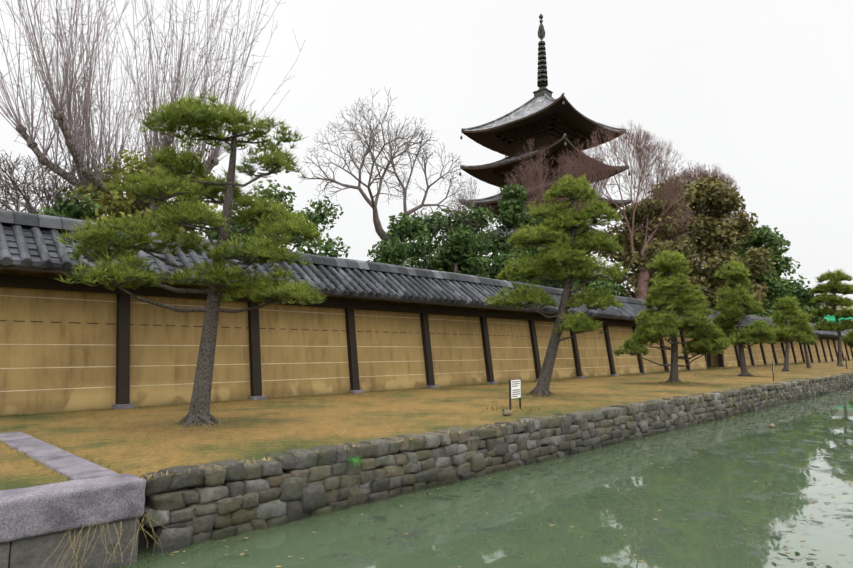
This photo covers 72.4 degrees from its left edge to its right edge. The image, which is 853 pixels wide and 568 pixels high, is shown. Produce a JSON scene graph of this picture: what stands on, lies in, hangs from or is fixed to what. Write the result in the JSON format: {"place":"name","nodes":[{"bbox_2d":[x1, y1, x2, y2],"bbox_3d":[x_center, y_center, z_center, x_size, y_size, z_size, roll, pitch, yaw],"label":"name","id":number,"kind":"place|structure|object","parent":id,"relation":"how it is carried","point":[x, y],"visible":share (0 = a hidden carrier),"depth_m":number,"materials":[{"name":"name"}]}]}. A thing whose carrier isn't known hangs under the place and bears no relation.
{"place":"outdoors","nodes":[
{"label":"outdoors","id":0,"kind":"place"},
{"bbox_2d":[138,452,397,549],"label":"moat wall backing","id":1,"kind":"object","parent":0,"point":[142,542],"depth_m":7.08,"materials":[{"name":"black stone"}]},
{"bbox_2d":[0,209,851,330],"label":"roof ridge wall","id":2,"kind":"structure","parent":0,"point":[9,217],"depth_m":23.15,"materials":[{"name":"grey tile"}]},
{"bbox_2d":[0,360,852,489],"bbox_3d":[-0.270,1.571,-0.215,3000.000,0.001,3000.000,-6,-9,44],"label":"ground","id":3,"kind":"structure","parent":0,"point":[322,428],"depth_m":13.69,"materials":[{"name":"brown plant"}]},
{"bbox_2d":[0,432,118,479],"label":"path edge strip","id":4,"kind":"object","parent":3,"relation":"on","point":[57,459],"visible":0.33,"depth_m":8.43,"materials":[{"name":"stone"}]},
{"bbox_2d":[33,187,104,220],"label":"evergreen","id":5,"kind":"object","parent":3,"relation":"on","point":[74,206],"depth_m":19.81,"materials":[{"name":"green plant"}]},
{"bbox_2d":[0,518,138,567],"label":"abutment wall","id":6,"kind":"structure","parent":3,"relation":"on","point":[35,552],"depth_m":6.23,"materials":[{"name":"grey stone"}]},
{"bbox_2d":[0,473,145,542],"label":"stone coping","id":7,"kind":"object","parent":6,"relation":"on","point":[34,511],"visible":1,"depth_m":6.17,"materials":[{"name":"grey stone"}]},
{"bbox_2d":[42,514,177,567],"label":"dry straw","id":8,"kind":"object","parent":6,"relation":"attached to","point":[73,542],"visible":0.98,"depth_m":6.26,"materials":[{"name":"beige plant"}]},
{"bbox_2d":[0,140,210,235],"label":"bare tree","id":9,"kind":"object","parent":3,"relation":"on","point":[27,205],"visible":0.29,"depth_m":21.19,"materials":[{"name":"grey plant"}]},
{"bbox_2d":[16,111,218,222],"bbox_3d":[-11.928,-0.780,22.492,7.944,10.230,7.077,-6,-9,44],"label":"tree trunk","id":10,"kind":"object","parent":3,"relation":"on","point":[70,143],"visible":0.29,"depth_m":20.92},
{"bbox_2d":[64,149,217,236],"bbox_3d":[-10.288,-0.541,21.516,5.522,9.533,5.324,-6,-9,44],"label":"evergreen","id":11,"kind":"object","parent":3,"relation":"on","point":[123,203],"depth_m":21.50,"materials":[{"name":"green plant"}]},
{"bbox_2d":[0,0,304,189],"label":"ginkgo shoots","id":12,"kind":"object","parent":3,"relation":"on","point":[79,137],"visible":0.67,"depth_m":21.46,"materials":[{"name":"grey plant"}]},
{"bbox_2d":[54,88,325,427],"bbox_3d":[-5.037,-0.554,13.195,3.518,7.598,5.567,-35,-36,79],"label":"pine","id":13,"kind":"object","parent":3,"relation":"on","point":[204,119],"depth_m":12.74,"materials":[{"name":"green plant"}]},
{"bbox_2d":[196,179,349,257],"bbox_3d":[-6.426,0.062,25.593,6.066,9.259,6.899,-53,-54,82],"label":"evergreen","id":14,"kind":"object","parent":3,"relation":"on","point":[318,215],"depth_m":24.90,"materials":[{"name":"green plant"}]},
{"bbox_2d":[367,212,432,267],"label":"evergreen","id":15,"kind":"object","parent":3,"relation":"on","point":[391,253],"depth_m":30.46,"materials":[{"name":"green plant"}]},
{"bbox_2d":[297,89,509,248],"bbox_3d":[-1.322,-2.512,32.048,8.797,15.842,11.550,-6,-9,44],"label":"bare tree","id":16,"kind":"object","parent":3,"relation":"on","point":[379,230],"visible":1,"depth_m":31.67,"materials":[{"name":"grey plant"}]},
{"bbox_2d":[381,207,455,271],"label":"evergreen","id":17,"kind":"object","parent":3,"relation":"on","point":[437,221],"depth_m":36.43,"materials":[{"name":"green plant"}]},
{"bbox_2d":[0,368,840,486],"bbox_3d":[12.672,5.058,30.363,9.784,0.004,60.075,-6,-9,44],"label":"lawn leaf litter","id":18,"kind":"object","parent":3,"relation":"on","point":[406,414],"visible":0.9,"depth_m":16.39,"materials":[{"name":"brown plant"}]},
{"bbox_2d":[0,266,852,414],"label":"earthen wall","id":19,"kind":"structure","parent":3,"relation":"on","point":[278,344],"depth_m":19.76,"materials":[{"name":"yellow paint"}]},
{"bbox_2d":[0,261,821,334],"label":"roof eave lip","id":20,"kind":"object","parent":19,"relation":"on","point":[36,264],"depth_m":21.44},
{"bbox_2d":[0,320,836,345],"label":"wall line","id":21,"kind":"object","parent":19,"relation":"attached to","point":[271,328],"visible":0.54,"depth_m":19.84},
{"bbox_2d":[0,295,844,391],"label":"wall lines","id":22,"kind":"object","parent":19,"relation":"attached to","point":[279,363],"depth_m":19.47,"materials":[{"name":"beige paint"}]},
{"bbox_2d":[0,222,849,336],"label":"wall roof tiles","id":23,"kind":"object","parent":19,"relation":"on","point":[479,292],"depth_m":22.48,"materials":[{"name":"grey tile"}]},
{"bbox_2d":[0,264,852,404],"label":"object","id":24,"kind":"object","parent":3,"relation":"on","point":[122,349],"visible":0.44,"depth_m":22.23,"materials":[{"name":"brown wood"}]},
{"bbox_2d":[425,225,490,277],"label":"evergreen","id":25,"kind":"object","parent":3,"relation":"on","point":[474,262],"depth_m":34.03,"materials":[{"name":"green plant"}]},
{"bbox_2d":[444,177,496,234],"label":"bare tree","id":26,"kind":"object","parent":3,"relation":"on","point":[460,206],"visible":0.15,"depth_m":40.96,"materials":[{"name":"plant"}]},
{"bbox_2d":[440,204,518,276],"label":"evergreen","id":27,"kind":"object","parent":3,"relation":"on","point":[479,214],"depth_m":35.26,"materials":[{"name":"green plant"}]},
{"bbox_2d":[112,360,850,408],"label":"post base stones","id":28,"kind":"object","parent":3,"relation":"on","point":[131,405],"visible":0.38,"depth_m":21.72,"materials":[{"name":"stone"}]},
{"bbox_2d":[141,372,852,552],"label":"stone retaining wall","id":29,"kind":"structure","parent":3,"relation":"on","point":[258,494],"depth_m":9.65,"materials":[{"name":"grey stone"}]},
{"bbox_2d":[347,456,365,467],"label":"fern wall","id":30,"kind":"structure","parent":29,"relation":"attached to","point":[355,459],"depth_m":9.08,"materials":[{"name":"green plant"}]},
{"bbox_2d":[139,374,844,479],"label":"bank edge grass","id":31,"kind":"structure","parent":29,"relation":"on","point":[161,475],"depth_m":10.07,"materials":[{"name":"beige"}]},
{"bbox_2d":[476,227,519,281],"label":"evergreen","id":32,"kind":"object","parent":3,"relation":"on","point":[501,245],"depth_m":39.27,"materials":[{"name":"green plant"}]},
{"bbox_2d":[502,410,512,415],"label":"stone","id":33,"kind":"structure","parent":3,"relation":"on","point":[506,412],"depth_m":14.13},
{"bbox_2d":[509,379,520,409],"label":"sign posts","id":34,"kind":"object","parent":3,"relation":"on","point":[510,396],"visible":0.57,"depth_m":15.44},
{"bbox_2d":[511,380,520,398],"bbox_3d":[2.403,2.822,15.659,0.012,0.480,0.520,-5,-8,36],"label":"sign board","id":35,"kind":"object","parent":34,"relation":"attached to","point":[516,388],"visible":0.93,"depth_m":15.65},
{"bbox_2d":[512,381,519,396],"bbox_3d":[2.410,2.821,15.654,0.004,0.402,0.416,-5,-8,36],"label":"sign text","id":36,"kind":"object","parent":35,"relation":"attached to","point":[515,390],"visible":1,"depth_m":15.64},
{"bbox_2d":[494,183,541,284],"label":"evergreen","id":37,"kind":"object","parent":3,"relation":"on","point":[511,210],"depth_m":38.61,"materials":[{"name":"green plant"}]},
{"bbox_2d":[460,95,631,292],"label":"pagoda","id":38,"kind":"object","parent":3,"relation":"on","point":[550,125],"visible":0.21,"depth_m":87.20,"materials":[{"name":"brown wood"}]},
{"bbox_2d":[460,93,631,276],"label":"pagoda roofs","id":39,"kind":"structure","parent":38,"relation":"attached to","point":[532,105],"depth_m":89.59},
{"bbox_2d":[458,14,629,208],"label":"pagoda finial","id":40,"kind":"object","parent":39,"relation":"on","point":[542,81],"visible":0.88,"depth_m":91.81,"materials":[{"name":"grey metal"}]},
{"bbox_2d":[503,205,590,291],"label":"evergreen","id":41,"kind":"object","parent":3,"relation":"on","point":[576,282],"depth_m":40.10,"materials":[{"name":"green plant"}]},
{"bbox_2d":[484,174,630,396],"bbox_3d":[4.787,0.112,20.986,4.668,8.108,3.973,-6,-9,44],"label":"pine","id":42,"kind":"object","parent":3,"relation":"on","point":[561,248],"depth_m":20.71,"materials":[{"name":"green plant"}]},
{"bbox_2d":[493,138,622,235],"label":"bare tree","id":43,"kind":"object","parent":3,"relation":"on","point":[570,166],"visible":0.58,"depth_m":50.37,"materials":[{"name":"brown plant"}]},
{"bbox_2d":[585,276,625,296],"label":"evergreen","id":44,"kind":"object","parent":3,"relation":"on","point":[614,287],"visible":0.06,"depth_m":48.12,"materials":[{"name":"green plant"}]},
{"bbox_2d":[576,121,694,299],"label":"bare tree","id":45,"kind":"object","parent":3,"relation":"on","point":[644,275],"visible":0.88,"depth_m":51.59,"materials":[{"name":"brown plant"}]},
{"bbox_2d":[593,197,710,302],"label":"evergreen","id":46,"kind":"object","parent":3,"relation":"on","point":[661,246],"depth_m":51.53,"materials":[{"name":"green plant"}]},
{"bbox_2d":[612,249,730,383],"bbox_3d":[11.916,1.551,28.433,3.743,6.872,5.539,-64,-64,83],"label":"pine","id":47,"kind":"object","parent":3,"relation":"on","point":[663,263],"depth_m":28.14,"materials":[{"name":"green plant"}]},
{"bbox_2d":[617,173,775,314],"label":"evergreen","id":48,"kind":"object","parent":3,"relation":"on","point":[704,190],"depth_m":58.07,"materials":[{"name":"green plant"}]},
{"bbox_2d":[649,162,793,294],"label":"bare tree","id":49,"kind":"object","parent":3,"relation":"on","point":[694,177],"visible":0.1,"depth_m":66.39,"materials":[{"name":"brown plant"}]},
{"bbox_2d":[717,210,756,256],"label":"bare tree","id":50,"kind":"object","parent":3,"relation":"on","point":[738,221],"visible":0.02,"depth_m":79.49,"materials":[{"name":"plant"}]},
{"bbox_2d":[711,259,778,376],"bbox_3d":[19.879,2.090,36.892,4.234,7.724,4.587,-6,-9,44],"label":"pine","id":51,"kind":"object","parent":3,"relation":"on","point":[727,309],"depth_m":36.45,"materials":[{"name":"green plant"}]},
{"bbox_2d":[724,224,800,317],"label":"evergreen","id":52,"kind":"object","parent":3,"relation":"on","point":[776,285],"depth_m":74.00,"materials":[{"name":"green plant"}]},
{"bbox_2d":[767,296,813,370],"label":"pine","id":53,"kind":"object","parent":3,"relation":"on","point":[800,320],"depth_m":44.84,"materials":[{"name":"green plant"}]},
{"bbox_2d":[768,275,825,324],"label":"evergreen","id":54,"kind":"object","parent":3,"relation":"on","point":[802,294],"depth_m":86.58,"materials":[{"name":"green plant"}]},
{"bbox_2d":[788,306,820,367],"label":"pine","id":55,"kind":"object","parent":3,"relation":"on","point":[811,338],"depth_m":52.77,"materials":[{"name":"green plant"}]},
{"bbox_2d":[809,268,852,365],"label":"pine","id":56,"kind":"object","parent":3,"relation":"on","point":[836,284],"depth_m":59.31,"materials":[{"name":"green plant"}]},
{"bbox_2d":[824,315,852,322],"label":"green net fence","id":57,"kind":"object","parent":3,"relation":"on","point":[831,317],"depth_m":127.92,"materials":[{"name":"green plastic"}]},
{"bbox_2d":[842,320,852,347],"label":"pine","id":58,"kind":"object","parent":3,"relation":"on","point":[847,338],"depth_m":67.94,"materials":[{"name":"green plant"}]},
{"bbox_2d":[0,0,852,299],"label":"sky","id":59,"kind":"structure","parent":0,"point":[761,90],"materials":[{"name":"white"}]},
{"bbox_2d":[113,387,852,567],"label":"moat water","id":60,"kind":"structure","parent":0,"point":[708,495],"depth_m":8.48,"materials":[{"name":"green liquid"}]},
{"bbox_2d":[169,390,851,566],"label":"floating leaves","id":61,"kind":"object","parent":60,"relation":"on","point":[549,525],"visible":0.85,"depth_m":7.94,"materials":[{"name":"brown plant"}]},
{"bbox_2d":[431,399,852,567],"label":"moat algae flecks","id":62,"kind":"object","parent":60,"relation":"on","point":[779,538],"visible":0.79,"depth_m":13.31,"materials":[{"name":"green plant"}]},
{"bbox_2d":[798,305,852,309],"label":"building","id":63,"kind":"structure","parent":0,"point":[838,308],"depth_m":190.45,"materials":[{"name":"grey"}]}
]}

